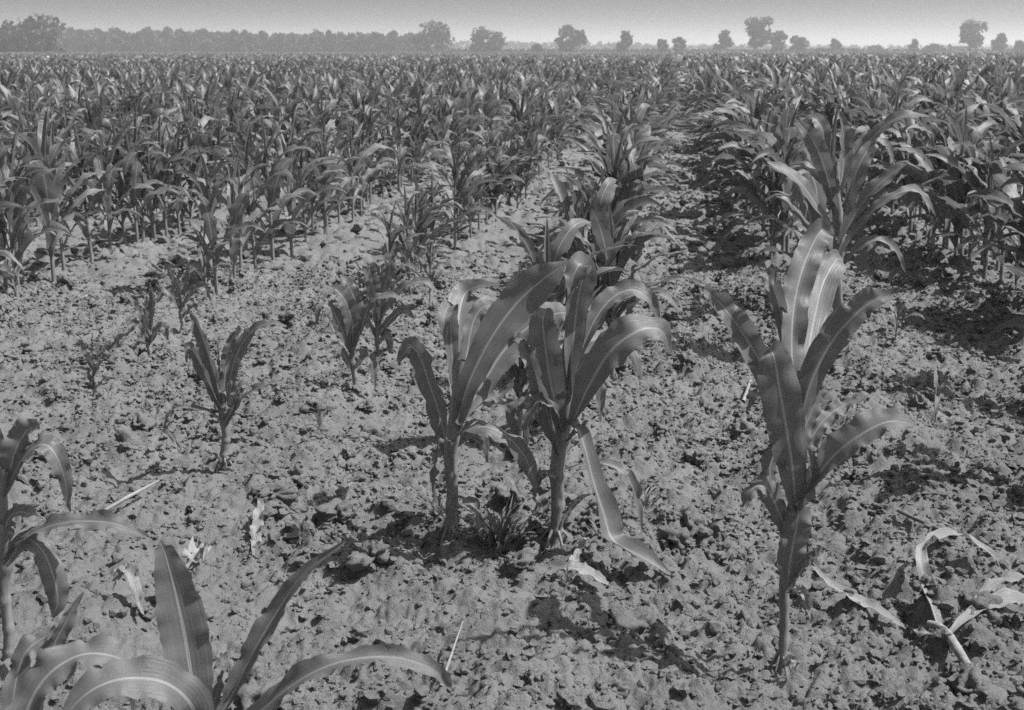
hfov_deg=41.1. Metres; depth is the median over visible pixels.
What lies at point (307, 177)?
corn plant
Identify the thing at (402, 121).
corn plant
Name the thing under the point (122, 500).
dry straw
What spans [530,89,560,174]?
corn plant
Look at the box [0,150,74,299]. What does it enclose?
corn plant
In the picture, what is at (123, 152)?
corn plant
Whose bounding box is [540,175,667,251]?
corn plant
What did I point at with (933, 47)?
field bush
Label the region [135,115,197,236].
corn plant
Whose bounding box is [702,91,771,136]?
corn plant
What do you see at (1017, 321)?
corn plant
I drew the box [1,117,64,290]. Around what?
corn plant
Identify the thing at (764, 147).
corn plant
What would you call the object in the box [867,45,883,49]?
field bush
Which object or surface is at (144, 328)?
corn plant
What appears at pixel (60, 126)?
corn plant
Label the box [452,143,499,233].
corn plant
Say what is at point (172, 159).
corn plant
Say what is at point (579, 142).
corn plant
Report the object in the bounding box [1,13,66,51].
broadleaf tree
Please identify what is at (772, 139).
corn plant
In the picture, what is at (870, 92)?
corn plant
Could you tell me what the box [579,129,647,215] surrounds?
corn plant
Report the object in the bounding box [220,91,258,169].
corn plant
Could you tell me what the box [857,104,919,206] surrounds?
corn plant
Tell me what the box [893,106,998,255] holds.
corn plant
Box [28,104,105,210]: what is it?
corn plant
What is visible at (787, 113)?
corn plant
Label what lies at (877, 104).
corn plant
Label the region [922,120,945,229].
corn plant
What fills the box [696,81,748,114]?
corn plant
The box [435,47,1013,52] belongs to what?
edge brush
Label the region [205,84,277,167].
corn plant
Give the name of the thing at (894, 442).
weed tuft
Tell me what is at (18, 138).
corn plant
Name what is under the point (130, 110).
corn plant
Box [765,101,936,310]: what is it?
corn plant
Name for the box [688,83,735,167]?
corn plant
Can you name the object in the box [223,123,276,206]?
corn plant
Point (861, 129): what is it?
corn plant
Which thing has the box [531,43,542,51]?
field bush
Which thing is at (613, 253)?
corn plant
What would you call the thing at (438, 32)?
broadleaf tree
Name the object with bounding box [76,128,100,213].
corn plant
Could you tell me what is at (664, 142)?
corn plant
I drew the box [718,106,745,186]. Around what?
corn plant
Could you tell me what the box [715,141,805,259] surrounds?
corn plant
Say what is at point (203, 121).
corn plant
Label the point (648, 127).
corn plant
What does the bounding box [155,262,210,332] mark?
corn plant
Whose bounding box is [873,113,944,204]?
corn plant
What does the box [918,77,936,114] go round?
corn plant
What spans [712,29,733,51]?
broadleaf tree
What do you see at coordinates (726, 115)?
corn plant
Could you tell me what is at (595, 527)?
weed tuft
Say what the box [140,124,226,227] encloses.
corn plant
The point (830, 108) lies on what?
corn plant
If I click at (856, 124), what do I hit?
corn plant
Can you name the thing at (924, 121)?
corn plant
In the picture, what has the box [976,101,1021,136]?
corn plant
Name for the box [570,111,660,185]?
corn plant
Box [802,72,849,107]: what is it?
corn plant
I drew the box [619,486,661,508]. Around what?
weed tuft
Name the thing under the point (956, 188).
corn plant
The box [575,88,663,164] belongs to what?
corn plant
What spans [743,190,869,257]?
corn plant
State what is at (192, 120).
corn plant
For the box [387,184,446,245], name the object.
corn plant
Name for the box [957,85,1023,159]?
corn plant
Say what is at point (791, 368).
corn plant
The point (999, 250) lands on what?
corn plant
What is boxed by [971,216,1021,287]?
corn plant
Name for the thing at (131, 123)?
corn plant
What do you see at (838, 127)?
corn plant
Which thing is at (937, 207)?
corn plant
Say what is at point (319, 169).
corn plant
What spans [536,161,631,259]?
corn plant
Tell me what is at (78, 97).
corn plant
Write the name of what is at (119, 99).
corn plant
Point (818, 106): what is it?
corn plant
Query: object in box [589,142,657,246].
corn plant
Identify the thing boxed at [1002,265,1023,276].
corn plant
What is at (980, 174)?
corn plant
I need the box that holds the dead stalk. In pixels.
[871,527,999,663]
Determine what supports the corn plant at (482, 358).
on the ground
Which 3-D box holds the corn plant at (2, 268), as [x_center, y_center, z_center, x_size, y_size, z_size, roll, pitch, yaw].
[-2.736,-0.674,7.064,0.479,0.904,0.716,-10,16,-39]
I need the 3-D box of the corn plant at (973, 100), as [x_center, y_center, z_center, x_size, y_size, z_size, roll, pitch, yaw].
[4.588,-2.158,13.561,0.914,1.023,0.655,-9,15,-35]
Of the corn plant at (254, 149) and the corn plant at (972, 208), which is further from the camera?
the corn plant at (254, 149)
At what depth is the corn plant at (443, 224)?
8.65 m
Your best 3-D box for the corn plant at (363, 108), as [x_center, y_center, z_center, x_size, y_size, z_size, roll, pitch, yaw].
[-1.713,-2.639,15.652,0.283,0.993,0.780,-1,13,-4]
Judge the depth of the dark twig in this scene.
3.85 m
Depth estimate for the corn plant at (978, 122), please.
13.04 m
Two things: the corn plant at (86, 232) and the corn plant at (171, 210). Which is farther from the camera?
the corn plant at (171, 210)
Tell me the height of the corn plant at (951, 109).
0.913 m
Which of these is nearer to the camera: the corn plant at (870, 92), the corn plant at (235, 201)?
the corn plant at (235, 201)
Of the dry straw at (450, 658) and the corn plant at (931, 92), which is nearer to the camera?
the dry straw at (450, 658)
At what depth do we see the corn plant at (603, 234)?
5.48 m
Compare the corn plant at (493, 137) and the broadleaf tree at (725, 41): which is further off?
the broadleaf tree at (725, 41)
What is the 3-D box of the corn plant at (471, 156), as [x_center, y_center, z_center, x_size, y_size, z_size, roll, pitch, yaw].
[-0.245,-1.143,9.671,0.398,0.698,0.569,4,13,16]
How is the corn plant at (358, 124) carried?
on the ground
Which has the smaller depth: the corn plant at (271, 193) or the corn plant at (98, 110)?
the corn plant at (271, 193)
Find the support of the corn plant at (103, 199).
on the ground
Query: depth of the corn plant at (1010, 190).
6.93 m
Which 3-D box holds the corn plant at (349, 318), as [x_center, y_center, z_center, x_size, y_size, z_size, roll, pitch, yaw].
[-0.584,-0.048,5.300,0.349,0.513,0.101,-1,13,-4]
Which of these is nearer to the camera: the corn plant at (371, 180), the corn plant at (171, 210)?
the corn plant at (171, 210)
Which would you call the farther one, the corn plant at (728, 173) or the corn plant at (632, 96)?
the corn plant at (632, 96)
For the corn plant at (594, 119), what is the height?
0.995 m
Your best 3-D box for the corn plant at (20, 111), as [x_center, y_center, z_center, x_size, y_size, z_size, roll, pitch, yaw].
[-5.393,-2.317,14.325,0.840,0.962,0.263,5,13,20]
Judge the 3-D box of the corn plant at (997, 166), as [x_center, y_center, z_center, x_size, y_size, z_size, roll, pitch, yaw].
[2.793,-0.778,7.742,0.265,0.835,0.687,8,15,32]
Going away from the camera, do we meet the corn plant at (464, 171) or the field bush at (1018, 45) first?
the corn plant at (464, 171)
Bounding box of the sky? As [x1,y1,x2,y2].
[0,0,1023,49]
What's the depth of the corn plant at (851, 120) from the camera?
14.22 m
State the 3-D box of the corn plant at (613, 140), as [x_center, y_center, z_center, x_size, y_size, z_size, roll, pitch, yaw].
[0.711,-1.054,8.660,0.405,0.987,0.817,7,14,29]
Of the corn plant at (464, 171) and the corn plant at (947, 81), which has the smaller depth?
the corn plant at (464, 171)
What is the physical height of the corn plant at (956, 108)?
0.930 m
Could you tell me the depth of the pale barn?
400.30 m
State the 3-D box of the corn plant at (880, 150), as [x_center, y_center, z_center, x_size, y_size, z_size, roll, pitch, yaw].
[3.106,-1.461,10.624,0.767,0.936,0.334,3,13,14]
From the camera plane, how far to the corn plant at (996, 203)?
6.99 m
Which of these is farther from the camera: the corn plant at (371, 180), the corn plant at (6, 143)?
the corn plant at (371, 180)
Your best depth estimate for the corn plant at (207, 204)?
7.57 m
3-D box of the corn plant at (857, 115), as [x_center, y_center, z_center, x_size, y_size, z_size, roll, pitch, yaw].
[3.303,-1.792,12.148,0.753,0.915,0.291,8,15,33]
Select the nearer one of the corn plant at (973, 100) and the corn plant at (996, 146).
the corn plant at (996, 146)
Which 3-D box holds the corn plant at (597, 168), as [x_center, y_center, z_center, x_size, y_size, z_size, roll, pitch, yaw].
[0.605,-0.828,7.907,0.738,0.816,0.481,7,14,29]
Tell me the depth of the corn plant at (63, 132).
10.67 m
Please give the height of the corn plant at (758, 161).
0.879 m
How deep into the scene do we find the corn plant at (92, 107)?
13.37 m
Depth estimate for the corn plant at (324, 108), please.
13.96 m
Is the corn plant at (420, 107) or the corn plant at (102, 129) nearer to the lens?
the corn plant at (102, 129)
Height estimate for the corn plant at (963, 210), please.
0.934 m
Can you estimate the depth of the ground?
4.22 m
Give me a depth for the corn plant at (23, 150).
9.93 m
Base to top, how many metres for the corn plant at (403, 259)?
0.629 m
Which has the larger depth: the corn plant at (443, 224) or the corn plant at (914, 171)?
the corn plant at (914, 171)
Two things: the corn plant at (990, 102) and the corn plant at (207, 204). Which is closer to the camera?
the corn plant at (207, 204)
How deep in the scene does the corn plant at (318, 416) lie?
4.73 m
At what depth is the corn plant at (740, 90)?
13.53 m
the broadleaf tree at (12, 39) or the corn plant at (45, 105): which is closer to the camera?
the corn plant at (45, 105)
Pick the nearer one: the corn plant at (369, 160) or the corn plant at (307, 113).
the corn plant at (369, 160)
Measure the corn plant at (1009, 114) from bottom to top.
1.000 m
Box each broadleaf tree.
[0,22,31,52]
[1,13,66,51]
[408,19,454,52]
[468,26,506,51]
[554,24,587,51]
[616,30,632,51]
[656,39,668,52]
[671,37,686,51]
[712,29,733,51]
[744,16,773,50]
[770,30,787,51]
[789,35,809,51]
[829,38,841,51]
[908,38,918,50]
[958,17,989,51]
[990,32,1008,50]
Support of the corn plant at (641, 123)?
on the ground
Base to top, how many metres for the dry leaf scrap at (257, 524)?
0.087 m
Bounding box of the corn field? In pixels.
[0,51,1023,221]
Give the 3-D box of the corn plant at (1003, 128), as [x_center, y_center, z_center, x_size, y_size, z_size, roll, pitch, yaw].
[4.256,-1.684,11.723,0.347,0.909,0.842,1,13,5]
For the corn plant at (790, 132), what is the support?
on the ground
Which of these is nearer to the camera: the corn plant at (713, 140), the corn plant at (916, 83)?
the corn plant at (713, 140)
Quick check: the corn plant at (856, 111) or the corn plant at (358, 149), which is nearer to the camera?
the corn plant at (358, 149)
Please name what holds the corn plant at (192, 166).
on the ground
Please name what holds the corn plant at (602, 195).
on the ground
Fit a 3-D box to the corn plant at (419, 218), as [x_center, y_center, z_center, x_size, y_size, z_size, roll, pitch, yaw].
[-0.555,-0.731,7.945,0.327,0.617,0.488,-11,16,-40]
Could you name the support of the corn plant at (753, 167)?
on the ground
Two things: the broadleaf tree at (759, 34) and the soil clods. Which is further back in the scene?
the broadleaf tree at (759, 34)
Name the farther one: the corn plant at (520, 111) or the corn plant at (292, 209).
the corn plant at (520, 111)
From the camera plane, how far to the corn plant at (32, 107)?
14.55 m
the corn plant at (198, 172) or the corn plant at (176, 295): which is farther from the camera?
the corn plant at (198, 172)
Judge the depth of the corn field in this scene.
24.12 m
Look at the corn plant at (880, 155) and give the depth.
12.01 m
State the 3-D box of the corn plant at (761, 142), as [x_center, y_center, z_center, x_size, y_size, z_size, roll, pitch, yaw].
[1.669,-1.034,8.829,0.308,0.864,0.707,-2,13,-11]
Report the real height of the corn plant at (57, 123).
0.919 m
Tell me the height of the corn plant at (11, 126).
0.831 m
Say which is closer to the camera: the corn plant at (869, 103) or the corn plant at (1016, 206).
the corn plant at (1016, 206)
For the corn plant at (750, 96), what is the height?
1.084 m
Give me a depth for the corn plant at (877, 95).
13.91 m
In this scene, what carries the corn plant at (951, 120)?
on the ground
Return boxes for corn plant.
[0,88,35,140]
[0,89,53,139]
[0,104,77,226]
[0,106,36,174]
[0,108,76,229]
[0,114,35,164]
[0,131,68,292]
[0,141,15,188]
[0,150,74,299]
[0,176,32,290]
[0,177,28,274]
[0,418,150,660]
[0,592,131,709]
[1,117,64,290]
[2,107,86,281]
[8,107,83,202]
[11,87,63,125]
[15,124,113,270]
[27,120,144,262]
[28,100,63,141]
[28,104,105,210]
[35,111,80,137]
[38,97,103,138]
[55,82,92,151]
[55,105,117,208]
[60,92,119,147]
[61,123,90,211]
[62,329,131,396]
[63,539,452,709]
[67,111,166,244]
[70,117,153,249]
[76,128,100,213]
[79,91,109,129]
[86,103,152,199]
[88,122,177,241]
[100,108,180,241]
[101,84,170,128]
[101,114,124,164]
[103,111,143,199]
[105,88,151,142]
[108,82,157,138]
[109,116,197,237]
[112,111,133,155]
[116,134,190,239]
[123,288,174,357]
[130,119,210,233]
[132,84,150,135]
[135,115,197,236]
[138,86,162,129]
[139,113,182,183]
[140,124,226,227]
[145,124,194,229]
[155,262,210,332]
[162,141,265,294]
[162,312,286,473]
[165,82,213,144]
[170,116,223,225]
[174,94,199,184]
[176,91,215,154]
[177,223,231,283]
[179,123,231,219]
[188,137,288,267]
[189,92,236,144]
[193,120,228,193]
[193,120,253,208]
[193,126,309,269]
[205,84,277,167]
[210,148,271,278]
[212,110,252,176]
[213,115,316,259]
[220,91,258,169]
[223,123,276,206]
[245,132,338,226]
[248,117,349,257]
[251,112,307,176]
[259,97,305,155]
[260,133,348,242]
[265,126,347,231]
[268,95,320,136]
[273,93,304,121]
[297,100,334,163]
[300,94,337,157]
[300,117,363,233]
[303,127,363,222]
[303,127,366,226]
[304,403,321,429]
[315,276,404,388]
[319,113,393,218]
[326,82,351,137]
[327,115,396,201]
[327,118,388,211]
[329,115,388,206]
[335,105,409,203]
[343,109,395,206]
[350,199,423,309]
[351,82,373,134]
[355,105,425,187]
[360,257,437,353]
[366,185,449,293]
[369,176,452,277]
[373,116,404,198]
[374,99,412,188]
[387,177,459,270]
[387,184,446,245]
[392,91,451,170]
[392,173,465,259]
[396,260,566,545]
[399,88,433,142]
[403,239,451,302]
[408,137,499,249]
[426,142,491,239]
[444,143,506,237]
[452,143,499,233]
[464,136,494,229]
[472,265,590,436]
[474,131,533,208]
[475,213,635,343]
[482,123,501,210]
[493,89,545,149]
[502,89,540,114]
[505,251,672,573]
[520,192,679,342]
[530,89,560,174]
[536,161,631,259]
[536,174,653,285]
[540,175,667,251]
[541,128,676,249]
[550,142,674,233]
[556,142,643,238]
[558,285,601,348]
[560,112,653,209]
[560,204,703,378]
[566,94,668,180]
[570,107,674,189]
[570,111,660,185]
[571,97,675,174]
[574,111,667,181]
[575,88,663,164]
[578,98,655,168]
[578,118,670,197]
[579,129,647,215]
[583,131,683,225]
[584,130,655,216]
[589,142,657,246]
[594,110,680,195]
[603,98,677,180]
[604,101,682,147]
[606,98,671,155]
[615,83,644,105]
[616,134,663,278]
[623,97,680,172]
[631,127,672,205]
[644,111,665,169]
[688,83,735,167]
[691,89,726,153]
[695,87,805,208]
[695,101,778,218]
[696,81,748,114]
[698,88,759,174]
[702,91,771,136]
[703,218,912,678]
[705,88,782,147]
[707,98,779,222]
[710,111,802,231]
[711,93,801,215]
[713,86,789,132]
[715,84,800,173]
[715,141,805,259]
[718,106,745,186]
[733,136,768,203]
[735,92,795,172]
[735,101,845,211]
[740,135,802,246]
[741,114,775,223]
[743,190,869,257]
[744,104,838,252]
[745,87,782,112]
[746,137,803,239]
[752,124,828,253]
[754,95,801,240]
[759,98,781,113]
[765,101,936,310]
[768,126,844,254]
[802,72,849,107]
[806,75,873,112]
[807,83,871,164]
[808,85,860,125]
[819,78,848,152]
[831,98,855,150]
[833,85,861,151]
[836,83,916,195]
[836,83,924,176]
[836,86,859,146]
[837,89,893,176]
[844,84,932,207]
[848,104,892,194]
[849,85,893,180]
[850,80,889,179]
[853,101,924,193]
[853,113,922,192]
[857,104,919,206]
[862,100,935,214]
[864,81,894,181]
[869,113,997,247]
[870,103,983,241]
[871,104,942,203]
[871,108,947,232]
[871,111,951,218]
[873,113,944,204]
[876,104,946,175]
[881,111,1006,232]
[884,105,952,220]
[887,300,924,339]
[888,122,928,215]
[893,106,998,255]
[895,117,928,218]
[895,121,995,247]
[896,78,919,102]
[899,84,938,107]
[903,78,960,103]
[907,75,950,115]
[912,85,950,105]
[915,114,988,246]
[916,124,1023,255]
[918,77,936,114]
[921,79,982,125]
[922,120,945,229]
[923,124,1023,279]
[932,83,979,113]
[933,94,958,117]
[933,138,1022,264]
[934,82,959,124]
[934,369,949,421]
[941,99,981,133]
[945,87,1023,184]
[945,88,998,138]
[945,127,989,260]
[947,100,973,113]
[953,87,980,110]
[953,157,1023,267]
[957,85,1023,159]
[964,153,1023,260]
[964,159,1012,270]
[966,168,1023,261]
[967,146,1020,279]
[968,90,1021,152]
[969,177,1023,243]
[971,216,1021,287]
[974,90,1017,141]
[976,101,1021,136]
[977,212,1023,264]
[983,111,1023,187]
[984,100,1023,185]
[984,176,1023,343]
[989,114,1020,162]
[993,96,1023,163]
[993,115,1023,152]
[1000,163,1023,239]
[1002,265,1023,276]
[1004,106,1023,185]
[1016,243,1023,264]
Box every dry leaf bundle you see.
[949,587,1023,632]
[974,572,1023,597]
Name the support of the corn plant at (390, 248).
on the ground
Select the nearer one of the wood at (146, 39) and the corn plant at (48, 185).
the corn plant at (48, 185)
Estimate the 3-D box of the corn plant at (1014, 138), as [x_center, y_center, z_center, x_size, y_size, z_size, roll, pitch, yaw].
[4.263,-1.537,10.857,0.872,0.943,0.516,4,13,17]
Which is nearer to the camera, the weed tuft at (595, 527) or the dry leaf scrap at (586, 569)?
the dry leaf scrap at (586, 569)
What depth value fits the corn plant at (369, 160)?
11.59 m
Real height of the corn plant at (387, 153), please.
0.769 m
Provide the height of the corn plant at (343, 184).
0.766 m
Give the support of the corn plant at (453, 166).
on the ground
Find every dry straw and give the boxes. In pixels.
[105,480,158,509]
[439,621,462,686]
[741,379,751,402]
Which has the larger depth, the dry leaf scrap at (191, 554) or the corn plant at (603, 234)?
the corn plant at (603, 234)
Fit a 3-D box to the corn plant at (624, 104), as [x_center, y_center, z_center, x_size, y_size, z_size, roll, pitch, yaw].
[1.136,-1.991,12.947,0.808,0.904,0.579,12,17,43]
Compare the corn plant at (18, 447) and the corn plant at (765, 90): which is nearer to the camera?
the corn plant at (18, 447)
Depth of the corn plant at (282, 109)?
13.09 m
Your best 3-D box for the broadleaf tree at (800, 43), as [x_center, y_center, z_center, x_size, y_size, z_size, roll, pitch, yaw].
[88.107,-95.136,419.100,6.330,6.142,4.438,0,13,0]
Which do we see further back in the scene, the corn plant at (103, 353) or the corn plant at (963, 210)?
the corn plant at (963, 210)
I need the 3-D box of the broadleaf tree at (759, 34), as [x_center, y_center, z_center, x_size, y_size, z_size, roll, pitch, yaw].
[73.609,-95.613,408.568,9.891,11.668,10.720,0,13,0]
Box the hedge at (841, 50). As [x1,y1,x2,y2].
[807,48,861,51]
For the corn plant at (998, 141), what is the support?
on the ground
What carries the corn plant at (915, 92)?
on the ground
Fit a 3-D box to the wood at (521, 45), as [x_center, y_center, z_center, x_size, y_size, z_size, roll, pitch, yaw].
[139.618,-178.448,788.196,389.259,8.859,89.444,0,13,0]
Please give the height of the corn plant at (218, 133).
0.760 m
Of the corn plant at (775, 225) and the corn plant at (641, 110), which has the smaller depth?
the corn plant at (775, 225)
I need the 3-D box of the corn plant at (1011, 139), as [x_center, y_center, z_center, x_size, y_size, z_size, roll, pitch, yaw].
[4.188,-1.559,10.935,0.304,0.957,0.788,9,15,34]
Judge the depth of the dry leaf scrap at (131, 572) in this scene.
3.32 m
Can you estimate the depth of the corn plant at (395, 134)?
12.45 m
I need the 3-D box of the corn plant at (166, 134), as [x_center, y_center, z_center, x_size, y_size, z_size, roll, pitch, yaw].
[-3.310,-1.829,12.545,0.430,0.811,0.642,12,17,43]
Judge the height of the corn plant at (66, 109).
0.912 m
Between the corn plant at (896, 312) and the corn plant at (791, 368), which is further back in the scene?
the corn plant at (896, 312)
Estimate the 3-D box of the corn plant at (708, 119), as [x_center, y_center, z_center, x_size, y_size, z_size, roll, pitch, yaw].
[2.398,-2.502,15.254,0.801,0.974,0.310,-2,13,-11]
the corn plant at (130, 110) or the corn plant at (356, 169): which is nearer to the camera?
the corn plant at (356, 169)
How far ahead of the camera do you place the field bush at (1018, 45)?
408.92 m
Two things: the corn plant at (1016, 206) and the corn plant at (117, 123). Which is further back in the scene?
the corn plant at (117, 123)
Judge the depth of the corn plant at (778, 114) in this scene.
9.40 m
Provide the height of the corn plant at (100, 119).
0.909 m
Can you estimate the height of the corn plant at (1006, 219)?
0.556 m
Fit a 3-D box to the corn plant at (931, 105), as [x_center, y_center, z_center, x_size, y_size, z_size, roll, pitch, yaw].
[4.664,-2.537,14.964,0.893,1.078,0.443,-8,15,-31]
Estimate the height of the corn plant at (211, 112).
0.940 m
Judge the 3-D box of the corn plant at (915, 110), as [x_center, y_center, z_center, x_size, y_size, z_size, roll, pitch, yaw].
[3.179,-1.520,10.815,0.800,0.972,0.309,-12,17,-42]
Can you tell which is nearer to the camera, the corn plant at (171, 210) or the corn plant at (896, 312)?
the corn plant at (896, 312)
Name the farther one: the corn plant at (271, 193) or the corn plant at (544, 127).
the corn plant at (544, 127)
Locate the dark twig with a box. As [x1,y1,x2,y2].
[897,509,938,529]
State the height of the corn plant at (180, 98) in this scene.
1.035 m
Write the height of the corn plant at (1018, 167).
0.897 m
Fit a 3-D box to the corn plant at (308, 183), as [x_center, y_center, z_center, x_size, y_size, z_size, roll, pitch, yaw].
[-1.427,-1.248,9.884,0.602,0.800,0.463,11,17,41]
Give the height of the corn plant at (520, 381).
0.659 m
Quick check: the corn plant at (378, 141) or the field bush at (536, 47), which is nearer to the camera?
the corn plant at (378, 141)
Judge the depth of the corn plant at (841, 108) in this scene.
14.64 m
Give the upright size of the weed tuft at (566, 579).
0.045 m
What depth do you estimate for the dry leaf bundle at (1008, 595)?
3.19 m
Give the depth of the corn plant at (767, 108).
11.07 m
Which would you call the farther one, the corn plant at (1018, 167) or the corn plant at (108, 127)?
the corn plant at (108, 127)
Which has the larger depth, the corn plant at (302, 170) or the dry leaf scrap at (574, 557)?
the corn plant at (302, 170)
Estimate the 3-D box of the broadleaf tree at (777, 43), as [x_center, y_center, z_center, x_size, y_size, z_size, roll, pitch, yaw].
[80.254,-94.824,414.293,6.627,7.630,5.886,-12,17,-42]
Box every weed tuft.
[175,476,189,486]
[420,495,446,515]
[448,496,549,552]
[552,564,580,584]
[582,520,600,536]
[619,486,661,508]
[877,439,898,447]
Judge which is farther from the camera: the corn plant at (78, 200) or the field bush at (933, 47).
the field bush at (933, 47)
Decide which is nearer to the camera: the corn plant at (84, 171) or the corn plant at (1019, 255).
the corn plant at (1019, 255)
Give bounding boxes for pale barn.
[948,43,967,51]
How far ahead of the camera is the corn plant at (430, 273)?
7.19 m
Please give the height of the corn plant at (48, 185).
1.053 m
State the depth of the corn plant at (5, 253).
6.79 m
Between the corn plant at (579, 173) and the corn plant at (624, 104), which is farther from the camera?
the corn plant at (624, 104)
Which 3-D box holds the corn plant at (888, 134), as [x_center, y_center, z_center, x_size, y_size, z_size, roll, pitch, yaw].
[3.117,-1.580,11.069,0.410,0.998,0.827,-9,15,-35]
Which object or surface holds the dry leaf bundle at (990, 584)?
on the soil clods
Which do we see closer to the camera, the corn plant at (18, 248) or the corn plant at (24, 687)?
the corn plant at (24, 687)
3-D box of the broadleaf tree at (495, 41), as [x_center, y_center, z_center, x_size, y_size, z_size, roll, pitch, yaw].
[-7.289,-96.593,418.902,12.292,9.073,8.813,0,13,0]
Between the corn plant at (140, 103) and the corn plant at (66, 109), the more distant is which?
the corn plant at (140, 103)
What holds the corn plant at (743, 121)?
on the ground
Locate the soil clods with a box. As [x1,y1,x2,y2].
[0,135,1023,709]
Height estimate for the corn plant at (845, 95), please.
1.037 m
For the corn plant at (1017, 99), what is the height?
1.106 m
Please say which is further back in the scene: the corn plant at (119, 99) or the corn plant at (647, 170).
the corn plant at (119, 99)
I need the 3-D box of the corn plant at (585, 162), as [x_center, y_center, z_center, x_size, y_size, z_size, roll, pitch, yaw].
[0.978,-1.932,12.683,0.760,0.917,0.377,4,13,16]
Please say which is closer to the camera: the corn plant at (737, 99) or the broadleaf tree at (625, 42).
the corn plant at (737, 99)
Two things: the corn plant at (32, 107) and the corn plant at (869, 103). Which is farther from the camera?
the corn plant at (32, 107)
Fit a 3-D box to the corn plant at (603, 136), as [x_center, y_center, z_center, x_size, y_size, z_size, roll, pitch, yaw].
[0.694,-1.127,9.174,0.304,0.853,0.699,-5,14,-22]
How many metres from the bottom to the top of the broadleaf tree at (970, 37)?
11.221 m
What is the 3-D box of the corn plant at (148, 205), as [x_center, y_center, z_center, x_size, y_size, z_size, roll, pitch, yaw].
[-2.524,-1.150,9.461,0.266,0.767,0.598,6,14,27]
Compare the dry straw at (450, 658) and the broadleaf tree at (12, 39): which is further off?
the broadleaf tree at (12, 39)
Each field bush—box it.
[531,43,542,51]
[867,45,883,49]
[922,42,946,51]
[1013,40,1023,51]
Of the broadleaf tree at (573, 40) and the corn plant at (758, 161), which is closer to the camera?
the corn plant at (758, 161)
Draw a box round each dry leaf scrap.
[108,563,143,614]
[182,536,210,568]
[249,499,263,554]
[556,560,608,584]
[569,537,587,561]
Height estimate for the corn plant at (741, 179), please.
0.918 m
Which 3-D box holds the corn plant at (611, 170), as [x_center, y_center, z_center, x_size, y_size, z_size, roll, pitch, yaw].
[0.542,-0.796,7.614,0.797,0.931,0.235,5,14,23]
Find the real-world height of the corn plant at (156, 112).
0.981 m
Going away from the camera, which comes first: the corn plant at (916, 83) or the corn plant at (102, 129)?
the corn plant at (102, 129)
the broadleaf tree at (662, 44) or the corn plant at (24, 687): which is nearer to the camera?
the corn plant at (24, 687)
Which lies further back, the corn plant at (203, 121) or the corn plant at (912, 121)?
the corn plant at (203, 121)
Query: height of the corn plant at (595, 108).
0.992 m
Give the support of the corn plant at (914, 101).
on the ground
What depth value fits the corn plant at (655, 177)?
10.06 m
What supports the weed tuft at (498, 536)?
on the ground
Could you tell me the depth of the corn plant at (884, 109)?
11.61 m
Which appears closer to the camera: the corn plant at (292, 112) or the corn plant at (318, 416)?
the corn plant at (318, 416)
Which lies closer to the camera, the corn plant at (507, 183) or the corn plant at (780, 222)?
the corn plant at (780, 222)
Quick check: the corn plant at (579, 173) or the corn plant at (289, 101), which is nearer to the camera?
the corn plant at (579, 173)
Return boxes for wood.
[44,26,440,51]
[439,39,1013,51]
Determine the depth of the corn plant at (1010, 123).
11.11 m
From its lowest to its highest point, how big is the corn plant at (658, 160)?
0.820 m
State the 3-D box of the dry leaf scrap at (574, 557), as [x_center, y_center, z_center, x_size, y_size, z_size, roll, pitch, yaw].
[0.180,0.510,3.573,0.022,0.028,0.132,5,13,20]
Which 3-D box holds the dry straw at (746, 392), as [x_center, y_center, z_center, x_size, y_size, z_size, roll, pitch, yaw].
[0.949,0.146,5.520,0.017,0.032,0.283,3,13,14]
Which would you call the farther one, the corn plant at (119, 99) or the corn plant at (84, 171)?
the corn plant at (119, 99)
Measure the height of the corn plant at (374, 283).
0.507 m
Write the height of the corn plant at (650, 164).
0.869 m
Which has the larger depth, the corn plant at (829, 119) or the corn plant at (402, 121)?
the corn plant at (829, 119)
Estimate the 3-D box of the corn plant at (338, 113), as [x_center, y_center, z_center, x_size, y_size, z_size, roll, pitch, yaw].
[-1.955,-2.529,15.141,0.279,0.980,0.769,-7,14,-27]
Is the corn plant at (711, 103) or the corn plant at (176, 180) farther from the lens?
the corn plant at (711, 103)
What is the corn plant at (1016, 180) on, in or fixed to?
on the ground
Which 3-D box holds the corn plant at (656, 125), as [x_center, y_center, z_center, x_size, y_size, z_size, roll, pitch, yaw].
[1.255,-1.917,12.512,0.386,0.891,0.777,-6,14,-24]
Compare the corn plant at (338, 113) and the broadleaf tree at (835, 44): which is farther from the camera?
the broadleaf tree at (835, 44)
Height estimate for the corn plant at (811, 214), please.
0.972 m
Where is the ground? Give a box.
[0,56,1023,709]
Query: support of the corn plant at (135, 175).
on the ground
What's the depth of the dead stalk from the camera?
3.27 m
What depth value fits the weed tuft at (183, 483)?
4.10 m
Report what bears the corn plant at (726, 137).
on the ground
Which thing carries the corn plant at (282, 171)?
on the ground
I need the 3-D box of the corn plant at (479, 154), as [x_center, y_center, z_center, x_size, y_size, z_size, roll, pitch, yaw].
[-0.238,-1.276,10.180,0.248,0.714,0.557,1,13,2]
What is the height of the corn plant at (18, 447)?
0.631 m
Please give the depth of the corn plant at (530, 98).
14.74 m
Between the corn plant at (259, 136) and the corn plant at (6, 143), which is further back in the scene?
the corn plant at (259, 136)
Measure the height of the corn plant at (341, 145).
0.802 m
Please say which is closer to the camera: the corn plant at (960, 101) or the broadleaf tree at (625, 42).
the corn plant at (960, 101)
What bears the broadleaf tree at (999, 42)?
on the ground
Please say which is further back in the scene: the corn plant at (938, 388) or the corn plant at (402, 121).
the corn plant at (402, 121)
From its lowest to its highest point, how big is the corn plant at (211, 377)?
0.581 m
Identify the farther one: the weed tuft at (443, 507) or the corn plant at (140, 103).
the corn plant at (140, 103)
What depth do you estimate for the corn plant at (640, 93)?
13.59 m

